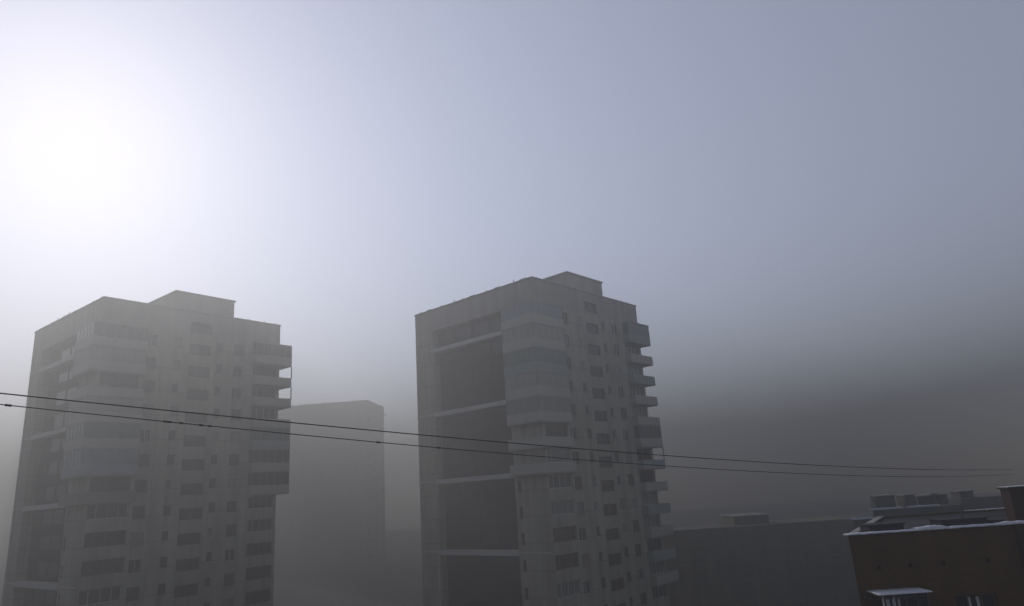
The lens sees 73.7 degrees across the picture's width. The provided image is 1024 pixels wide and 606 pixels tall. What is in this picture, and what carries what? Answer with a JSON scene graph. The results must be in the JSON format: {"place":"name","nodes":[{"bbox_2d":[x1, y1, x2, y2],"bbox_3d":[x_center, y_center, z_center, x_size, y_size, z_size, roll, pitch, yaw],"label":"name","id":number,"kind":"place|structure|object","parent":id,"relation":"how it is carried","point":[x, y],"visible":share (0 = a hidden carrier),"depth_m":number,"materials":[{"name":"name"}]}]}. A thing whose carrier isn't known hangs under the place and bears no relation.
{"place":"outdoors","nodes":[
{"label":"outdoors","id":0,"kind":"place"},
{"bbox_2d":[1,290,291,605],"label":"apartment tower","id":1,"kind":"structure","parent":0,"point":[112,511],"depth_m":81.15,"materials":[{"name":"grey concrete"}]},
{"bbox_2d":[78,585,121,605],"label":"loggia window","id":2,"kind":"structure","parent":1,"relation":"in","point":[113,593],"depth_m":71.45,"materials":[{"name":"grey glass"}]},
{"bbox_2d":[81,557,123,576],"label":"loggia window","id":3,"kind":"structure","parent":1,"relation":"in","point":[113,565],"depth_m":72.19,"materials":[{"name":"grey glass"}]},
{"bbox_2d":[84,530,125,547],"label":"loggia window","id":4,"kind":"structure","parent":1,"relation":"in","point":[107,538],"depth_m":72.96,"materials":[{"name":"glass"}]},
{"bbox_2d":[86,503,127,519],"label":"loggia window","id":5,"kind":"structure","parent":1,"relation":"in","point":[101,511],"depth_m":73.70,"materials":[{"name":"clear glass"}]},
{"bbox_2d":[89,477,129,491],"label":"loggia window","id":6,"kind":"structure","parent":1,"relation":"in","point":[98,484],"depth_m":74.46,"materials":[{"name":"grey glass"}]},
{"bbox_2d":[99,373,138,388],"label":"loggia window","id":7,"kind":"structure","parent":1,"relation":"in","point":[108,380],"depth_m":77.46,"materials":[{"name":"grey glass"}]},
{"bbox_2d":[125,586,139,602],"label":"window","id":8,"kind":"structure","parent":1,"relation":"in","point":[132,593],"depth_m":73.81,"materials":[{"name":"grey glass"}]},
{"bbox_2d":[127,559,141,574],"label":"window","id":9,"kind":"structure","parent":1,"relation":"in","point":[134,566],"depth_m":74.57,"materials":[{"name":"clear glass"}]},
{"bbox_2d":[130,532,143,546],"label":"window","id":10,"kind":"structure","parent":1,"relation":"in","point":[136,539],"depth_m":75.32,"materials":[{"name":"grey glass"}]},
{"bbox_2d":[132,505,145,519],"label":"window","id":11,"kind":"structure","parent":1,"relation":"in","point":[138,513],"depth_m":76.06,"materials":[{"name":"grey glass"}]},
{"bbox_2d":[134,479,147,493],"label":"window","id":12,"kind":"structure","parent":1,"relation":"in","point":[140,485],"depth_m":76.85,"materials":[{"name":"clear glass"}]},
{"bbox_2d":[138,454,148,467],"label":"window","id":13,"kind":"structure","parent":1,"relation":"in","point":[143,461],"depth_m":77.63,"materials":[{"name":"grey glass"}]},
{"bbox_2d":[140,429,150,441],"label":"window","id":14,"kind":"structure","parent":1,"relation":"in","point":[145,436],"depth_m":78.40,"materials":[{"name":"grey glass"}]},
{"bbox_2d":[142,404,153,417],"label":"window","id":15,"kind":"structure","parent":1,"relation":"in","point":[145,412],"depth_m":79.15,"materials":[{"name":"grey glass"}]},
{"bbox_2d":[142,380,154,392],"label":"window","id":16,"kind":"structure","parent":1,"relation":"in","point":[148,386],"depth_m":79.84,"materials":[{"name":"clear glass"}]},
{"bbox_2d":[146,356,156,369],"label":"window","id":17,"kind":"structure","parent":1,"relation":"in","point":[150,361],"depth_m":80.65,"materials":[{"name":"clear glass"}]},
{"bbox_2d":[148,333,157,345],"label":"window","id":18,"kind":"structure","parent":1,"relation":"in","point":[152,338],"depth_m":81.38,"materials":[{"name":"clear glass"}]},
{"bbox_2d":[174,583,197,598],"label":"stair window","id":19,"kind":"structure","parent":1,"relation":"in","point":[187,590],"depth_m":78.22,"materials":[{"name":"grey glass"}]},
{"bbox_2d":[175,557,198,571],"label":"stair window","id":20,"kind":"structure","parent":1,"relation":"in","point":[188,564],"depth_m":78.99,"materials":[{"name":"grey glass"}]},
{"bbox_2d":[177,532,200,545],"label":"stair window","id":21,"kind":"structure","parent":1,"relation":"in","point":[183,539],"depth_m":79.73,"materials":[{"name":"grey glass"}]},
{"bbox_2d":[179,507,201,520],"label":"stair window","id":22,"kind":"structure","parent":1,"relation":"in","point":[184,513],"depth_m":80.48,"materials":[{"name":"grey glass"}]},
{"bbox_2d":[180,483,202,495],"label":"stair window","id":23,"kind":"structure","parent":1,"relation":"in","point":[189,488],"depth_m":81.25,"materials":[{"name":"grey glass"}]},
{"bbox_2d":[182,459,203,470],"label":"stair window","id":24,"kind":"structure","parent":1,"relation":"in","point":[187,464],"depth_m":81.96,"materials":[{"name":"grey glass"}]},
{"bbox_2d":[183,435,205,446],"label":"stair window","id":25,"kind":"structure","parent":1,"relation":"in","point":[189,440],"depth_m":82.68,"materials":[{"name":"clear glass"}]},
{"bbox_2d":[185,412,206,423],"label":"stair window","id":26,"kind":"structure","parent":1,"relation":"in","point":[189,417],"depth_m":83.45,"materials":[{"name":"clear glass"}]},
{"bbox_2d":[186,389,207,400],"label":"stair window","id":27,"kind":"structure","parent":1,"relation":"in","point":[192,394],"depth_m":84.23,"materials":[{"name":"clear glass"}]},
{"bbox_2d":[188,366,208,377],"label":"stair window","id":28,"kind":"structure","parent":1,"relation":"in","point":[200,372],"depth_m":84.95,"materials":[{"name":"grey glass"}]},
{"bbox_2d":[189,344,210,355],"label":"stair window","id":29,"kind":"structure","parent":1,"relation":"in","point":[194,349],"depth_m":85.70,"materials":[{"name":"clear glass"}]},
{"bbox_2d":[190,322,211,334],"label":"stair window","id":30,"kind":"structure","parent":1,"relation":"in","point":[195,327],"depth_m":86.48,"materials":[{"name":"grey glass"}]},
{"bbox_2d":[223,573,234,587],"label":"window","id":31,"kind":"structure","parent":1,"relation":"in","point":[228,578],"depth_m":82.30,"materials":[{"name":"grey glass"}]},
{"bbox_2d":[225,548,235,561],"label":"window","id":32,"kind":"structure","parent":1,"relation":"in","point":[229,553],"depth_m":83.06,"materials":[{"name":"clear glass"}]},
{"bbox_2d":[225,524,236,537],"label":"window","id":33,"kind":"structure","parent":1,"relation":"in","point":[231,528],"depth_m":83.80,"materials":[{"name":"grey glass"}]},
{"bbox_2d":[227,477,237,489],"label":"window","id":34,"kind":"structure","parent":1,"relation":"in","point":[232,481],"depth_m":85.29,"materials":[{"name":"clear glass"}]},
{"bbox_2d":[227,500,237,512],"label":"window","id":35,"kind":"structure","parent":1,"relation":"in","point":[231,505],"depth_m":84.55,"materials":[{"name":"grey glass"}]},
{"bbox_2d":[229,454,238,465],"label":"window","id":36,"kind":"structure","parent":1,"relation":"in","point":[233,458],"depth_m":86.05,"materials":[{"name":"grey glass"}]},
{"bbox_2d":[230,431,239,442],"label":"window","id":37,"kind":"structure","parent":1,"relation":"in","point":[234,436],"depth_m":86.80,"materials":[{"name":"grey glass"}]},
{"bbox_2d":[230,409,240,420],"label":"window","id":38,"kind":"structure","parent":1,"relation":"in","point":[234,412],"depth_m":87.56,"materials":[{"name":"grey glass"}]},
{"bbox_2d":[231,387,241,398],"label":"window","id":39,"kind":"structure","parent":1,"relation":"in","point":[236,392],"depth_m":88.27,"materials":[{"name":"grey glass"}]},
{"bbox_2d":[232,366,243,377],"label":"window","id":40,"kind":"structure","parent":1,"relation":"in","point":[237,370],"depth_m":89.07,"materials":[{"name":"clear glass"}]},
{"bbox_2d":[234,344,243,356],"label":"window","id":41,"kind":"structure","parent":1,"relation":"in","point":[238,349],"depth_m":89.79,"materials":[{"name":"grey glass"}]},
{"bbox_2d":[245,588,269,605],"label":"loggia window","id":42,"kind":"structure","parent":1,"relation":"in","point":[259,596],"depth_m":84.66,"materials":[{"name":"grey glass"}]},
{"bbox_2d":[246,565,270,580],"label":"loggia window","id":43,"kind":"structure","parent":1,"relation":"in","point":[258,572],"depth_m":85.43,"materials":[{"name":"grey glass"}]},
{"bbox_2d":[246,541,271,556],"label":"loggia window","id":44,"kind":"structure","parent":1,"relation":"in","point":[261,548],"depth_m":86.16,"materials":[{"name":"glass"}]},
{"bbox_2d":[247,518,271,532],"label":"loggia window","id":45,"kind":"structure","parent":1,"relation":"in","point":[256,525],"depth_m":86.93,"materials":[{"name":"grey glass"}]},
{"bbox_2d":[248,496,272,508],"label":"loggia window","id":46,"kind":"structure","parent":1,"relation":"in","point":[255,502],"depth_m":87.67,"materials":[{"name":"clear glass"}]},
{"bbox_2d":[252,408,274,418],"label":"loggia window","id":47,"kind":"structure","parent":1,"relation":"in","point":[266,413],"depth_m":90.74,"materials":[{"name":"grey glass"}]},
{"bbox_2d":[252,386,275,397],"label":"loggia window","id":48,"kind":"structure","parent":1,"relation":"in","point":[259,391],"depth_m":91.52,"materials":[{"name":"grey glass"}]},
{"bbox_2d":[253,365,275,376],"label":"loggia window","id":49,"kind":"structure","parent":1,"relation":"in","point":[260,370],"depth_m":92.23,"materials":[{"name":"glass"}]},
{"bbox_2d":[274,400,386,573],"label":"apartment tower","id":50,"kind":"structure","parent":0,"point":[330,512],"depth_m":245.92,"materials":[{"name":"grey concrete"}]},
{"bbox_2d":[0,500,871,605],"bbox_3d":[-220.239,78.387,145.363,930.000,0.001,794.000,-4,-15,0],"label":"ground","id":51,"kind":"structure","parent":0,"point":[395,579],"depth_m":225.49,"materials":[{"name":"grey"}]},
{"bbox_2d":[663,512,860,605],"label":"apartment block","id":52,"kind":"structure","parent":51,"relation":"on","point":[750,559],"depth_m":107.33,"materials":[{"name":"concrete"}]},
{"bbox_2d":[671,536,682,546],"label":"window","id":53,"kind":"structure","parent":52,"relation":"in","point":[676,541],"depth_m":108.31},
{"bbox_2d":[674,555,684,565],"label":"window","id":54,"kind":"structure","parent":52,"relation":"in","point":[678,561],"depth_m":107.55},
{"bbox_2d":[693,535,703,545],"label":"window","id":55,"kind":"structure","parent":52,"relation":"in","point":[698,539],"depth_m":108.31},
{"bbox_2d":[695,554,705,564],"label":"window","id":56,"kind":"structure","parent":52,"relation":"in","point":[700,558],"depth_m":107.56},
{"bbox_2d":[698,572,708,583],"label":"window","id":57,"kind":"structure","parent":52,"relation":"in","point":[703,577],"depth_m":106.82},
{"bbox_2d":[715,533,726,543],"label":"window","id":58,"kind":"structure","parent":52,"relation":"in","point":[720,538],"depth_m":108.31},
{"bbox_2d":[718,552,728,562],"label":"window","id":59,"kind":"structure","parent":52,"relation":"in","point":[722,556],"depth_m":107.57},
{"bbox_2d":[720,571,731,581],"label":"window","id":60,"kind":"structure","parent":52,"relation":"in","point":[725,575],"depth_m":106.83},
{"bbox_2d":[737,532,747,542],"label":"window","id":61,"kind":"structure","parent":52,"relation":"in","point":[742,536],"depth_m":108.31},
{"bbox_2d":[740,551,750,561],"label":"window","id":62,"kind":"structure","parent":52,"relation":"in","point":[745,555],"depth_m":107.57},
{"bbox_2d":[742,569,753,580],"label":"window","id":63,"kind":"structure","parent":52,"relation":"in","point":[747,574],"depth_m":106.82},
{"bbox_2d":[759,530,770,540],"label":"window","id":64,"kind":"structure","parent":52,"relation":"in","point":[764,535],"depth_m":108.31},
{"bbox_2d":[762,549,773,559],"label":"window","id":65,"kind":"structure","parent":52,"relation":"in","point":[767,553],"depth_m":107.57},
{"bbox_2d":[765,568,776,578],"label":"window","id":66,"kind":"structure","parent":52,"relation":"in","point":[770,572],"depth_m":106.84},
{"bbox_2d":[781,529,791,539],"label":"window","id":67,"kind":"structure","parent":52,"relation":"in","point":[786,533],"depth_m":108.31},
{"bbox_2d":[784,548,794,558],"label":"window","id":68,"kind":"structure","parent":52,"relation":"in","point":[789,552],"depth_m":107.56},
{"bbox_2d":[787,566,797,577],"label":"window","id":69,"kind":"structure","parent":52,"relation":"in","point":[792,571],"depth_m":106.82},
{"bbox_2d":[803,528,814,537],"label":"window","id":70,"kind":"structure","parent":52,"relation":"in","point":[808,532],"depth_m":108.31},
{"bbox_2d":[806,546,817,556],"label":"window","id":71,"kind":"structure","parent":52,"relation":"in","point":[811,550],"depth_m":107.57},
{"bbox_2d":[809,565,821,575],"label":"window","id":72,"kind":"structure","parent":52,"relation":"in","point":[814,569],"depth_m":106.83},
{"bbox_2d":[825,526,835,536],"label":"window","id":73,"kind":"structure","parent":52,"relation":"in","point":[830,530],"depth_m":108.31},
{"bbox_2d":[828,545,839,555],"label":"window","id":74,"kind":"structure","parent":52,"relation":"in","point":[833,549],"depth_m":107.57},
{"bbox_2d":[832,563,842,574],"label":"window","id":75,"kind":"structure","parent":52,"relation":"in","point":[837,568],"depth_m":106.82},
{"bbox_2d":[843,485,1023,605],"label":"brick apartment block","id":76,"kind":"structure","parent":51,"relation":"on","point":[969,558],"depth_m":31.66,"materials":[{"name":"brick"}]},
{"bbox_2d":[0,404,1012,476],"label":"overhead cable","id":77,"kind":"object","parent":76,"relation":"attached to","point":[10,405],"visible":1,"depth_m":13.61,"materials":[{"name":"rubber"}]},
{"bbox_2d":[0,393,1013,469],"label":"overhead cable","id":78,"kind":"object","parent":76,"relation":"attached to","point":[409,433],"visible":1,"depth_m":13.64,"materials":[{"name":"rubber"}]},
{"bbox_2d":[850,490,1004,528],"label":"stepped roof block","id":79,"kind":"structure","parent":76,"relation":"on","point":[885,505],"depth_m":68.61,"materials":[{"name":"grey concrete"}]},
{"bbox_2d":[955,593,996,605],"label":"window","id":80,"kind":"structure","parent":76,"relation":"in","point":[986,599],"depth_m":31.28,"materials":[{"name":"black glass"}]},
{"bbox_2d":[0,0,1023,555],"label":"sky","id":81,"kind":"structure","parent":0,"point":[811,212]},
{"bbox_2d":[414,271,678,605],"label":"apartment tower","id":82,"kind":"structure","parent":0,"point":[559,360],"depth_m":83.57,"materials":[{"name":"grey concrete"}]},
{"bbox_2d":[545,423,566,436],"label":"loggia window","id":83,"kind":"structure","parent":82,"relation":"in","point":[557,430],"depth_m":78.45,"materials":[{"name":"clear glass"}]},
{"bbox_2d":[547,449,568,461],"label":"loggia window","id":84,"kind":"structure","parent":82,"relation":"in","point":[560,453],"depth_m":77.67,"materials":[{"name":"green glass"}]},
{"bbox_2d":[549,474,571,488],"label":"loggia window","id":85,"kind":"structure","parent":82,"relation":"in","point":[556,480],"depth_m":76.91,"materials":[{"name":"grey glass"}]},
{"bbox_2d":[551,499,573,515],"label":"loggia window","id":86,"kind":"structure","parent":82,"relation":"in","point":[560,507],"depth_m":76.17,"materials":[{"name":"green glass"}]},
{"bbox_2d":[553,525,575,542],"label":"loggia window","id":87,"kind":"structure","parent":82,"relation":"in","point":[567,533],"depth_m":75.39,"materials":[{"name":"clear glass"}]},
{"bbox_2d":[555,552,577,570],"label":"loggia window","id":88,"kind":"structure","parent":82,"relation":"in","point":[569,560],"depth_m":74.64,"materials":[{"name":"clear glass"}]},
{"bbox_2d":[557,579,580,598],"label":"loggia window","id":89,"kind":"structure","parent":82,"relation":"in","point":[566,589],"depth_m":73.88,"materials":[{"name":"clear glass"}]},
{"bbox_2d":[579,527,587,541],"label":"window","id":90,"kind":"structure","parent":82,"relation":"in","point":[582,531],"depth_m":77.62,"materials":[{"name":"grey glass"}]},
{"bbox_2d":[581,553,588,568],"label":"window","id":91,"kind":"structure","parent":82,"relation":"in","point":[584,557],"depth_m":76.83,"materials":[{"name":"grey glass"}]},
{"bbox_2d":[583,580,592,595],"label":"window","id":92,"kind":"structure","parent":82,"relation":"in","point":[587,588],"depth_m":76.07,"materials":[{"name":"grey glass"}]},
{"bbox_2d":[584,302,595,313],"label":"stair window","id":93,"kind":"structure","parent":82,"relation":"in","point":[588,307],"depth_m":89.31,"materials":[{"name":"grey glass"}]},
{"bbox_2d":[586,323,597,334],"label":"stair window","id":94,"kind":"structure","parent":82,"relation":"in","point":[590,328],"depth_m":88.55,"materials":[{"name":"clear glass"}]},
{"bbox_2d":[588,344,599,355],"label":"stair window","id":95,"kind":"structure","parent":82,"relation":"in","point":[592,349],"depth_m":87.79,"materials":[{"name":"grey glass"}]},
{"bbox_2d":[590,366,602,377],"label":"stair window","id":96,"kind":"structure","parent":82,"relation":"in","point":[595,371],"depth_m":87.03,"materials":[{"name":"grey glass"}]},
{"bbox_2d":[592,388,604,398],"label":"stair window","id":97,"kind":"structure","parent":82,"relation":"in","point":[597,393],"depth_m":86.27,"materials":[{"name":"grey glass"}]},
{"bbox_2d":[594,410,606,421],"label":"stair window","id":98,"kind":"structure","parent":82,"relation":"in","point":[601,416],"depth_m":85.58,"materials":[{"name":"grey glass"}]},
{"bbox_2d":[596,433,608,443],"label":"stair window","id":99,"kind":"structure","parent":82,"relation":"in","point":[601,438],"depth_m":84.79,"materials":[{"name":"grey glass"}]},
{"bbox_2d":[599,457,611,467],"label":"stair window","id":100,"kind":"structure","parent":82,"relation":"in","point":[602,464],"depth_m":84.07,"materials":[{"name":"grey glass"}]},
{"bbox_2d":[601,480,613,491],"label":"stair window","id":101,"kind":"structure","parent":82,"relation":"in","point":[607,485],"depth_m":83.27,"materials":[{"name":"grey glass"}]},
{"bbox_2d":[603,504,615,515],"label":"stair window","id":102,"kind":"structure","parent":82,"relation":"in","point":[609,509],"depth_m":82.55,"materials":[{"name":"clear glass"}]},
{"bbox_2d":[606,528,618,540],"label":"stair window","id":103,"kind":"structure","parent":82,"relation":"in","point":[611,534],"depth_m":81.82,"materials":[{"name":"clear glass"}]},
{"bbox_2d":[608,552,620,565],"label":"stair window","id":104,"kind":"structure","parent":82,"relation":"in","point":[614,559],"depth_m":81.06,"materials":[{"name":"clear glass"}]},
{"bbox_2d":[611,577,623,591],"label":"stair window","id":105,"kind":"structure","parent":82,"relation":"in","point":[616,584],"depth_m":80.31,"materials":[{"name":"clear glass"}]},
{"bbox_2d":[625,344,638,354],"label":"loggia window","id":106,"kind":"structure","parent":82,"relation":"in","point":[629,348],"depth_m":94.62,"materials":[{"name":"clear glass"}]},
{"bbox_2d":[627,364,640,374],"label":"loggia window","id":107,"kind":"structure","parent":82,"relation":"in","point":[632,369],"depth_m":93.87,"materials":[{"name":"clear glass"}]},
{"bbox_2d":[630,385,643,395],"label":"loggia window","id":108,"kind":"structure","parent":82,"relation":"in","point":[634,390],"depth_m":93.15,"materials":[{"name":"grey glass"}]},
{"bbox_2d":[632,406,645,416],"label":"loggia window","id":109,"kind":"structure","parent":82,"relation":"in","point":[637,411],"depth_m":92.37,"materials":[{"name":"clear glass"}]},
{"bbox_2d":[637,449,650,459],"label":"loggia window","id":110,"kind":"structure","parent":82,"relation":"in","point":[647,451],"depth_m":91.01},
{"bbox_2d":[639,470,653,482],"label":"loggia window","id":111,"kind":"structure","parent":82,"relation":"in","point":[645,476],"depth_m":90.12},
{"bbox_2d":[642,492,655,504],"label":"loggia window","id":112,"kind":"structure","parent":82,"relation":"in","point":[647,498],"depth_m":89.40,"materials":[{"name":"grey glass"}]},
{"bbox_2d":[644,514,658,527],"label":"loggia window","id":113,"kind":"structure","parent":82,"relation":"in","point":[651,520],"depth_m":88.64,"materials":[{"name":"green glass"}]},
{"bbox_2d":[647,537,660,551],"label":"loggia window","id":114,"kind":"structure","parent":82,"relation":"in","point":[653,544],"depth_m":87.86,"materials":[{"name":"grey glass"}]},
{"bbox_2d":[649,561,663,574],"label":"loggia window","id":115,"kind":"structure","parent":82,"relation":"in","point":[655,567],"depth_m":87.10,"materials":[{"name":"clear glass"}]},
{"bbox_2d":[652,584,666,599],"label":"loggia window","id":116,"kind":"structure","parent":82,"relation":"in","point":[660,591],"depth_m":86.35,"materials":[{"name":"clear glass"}]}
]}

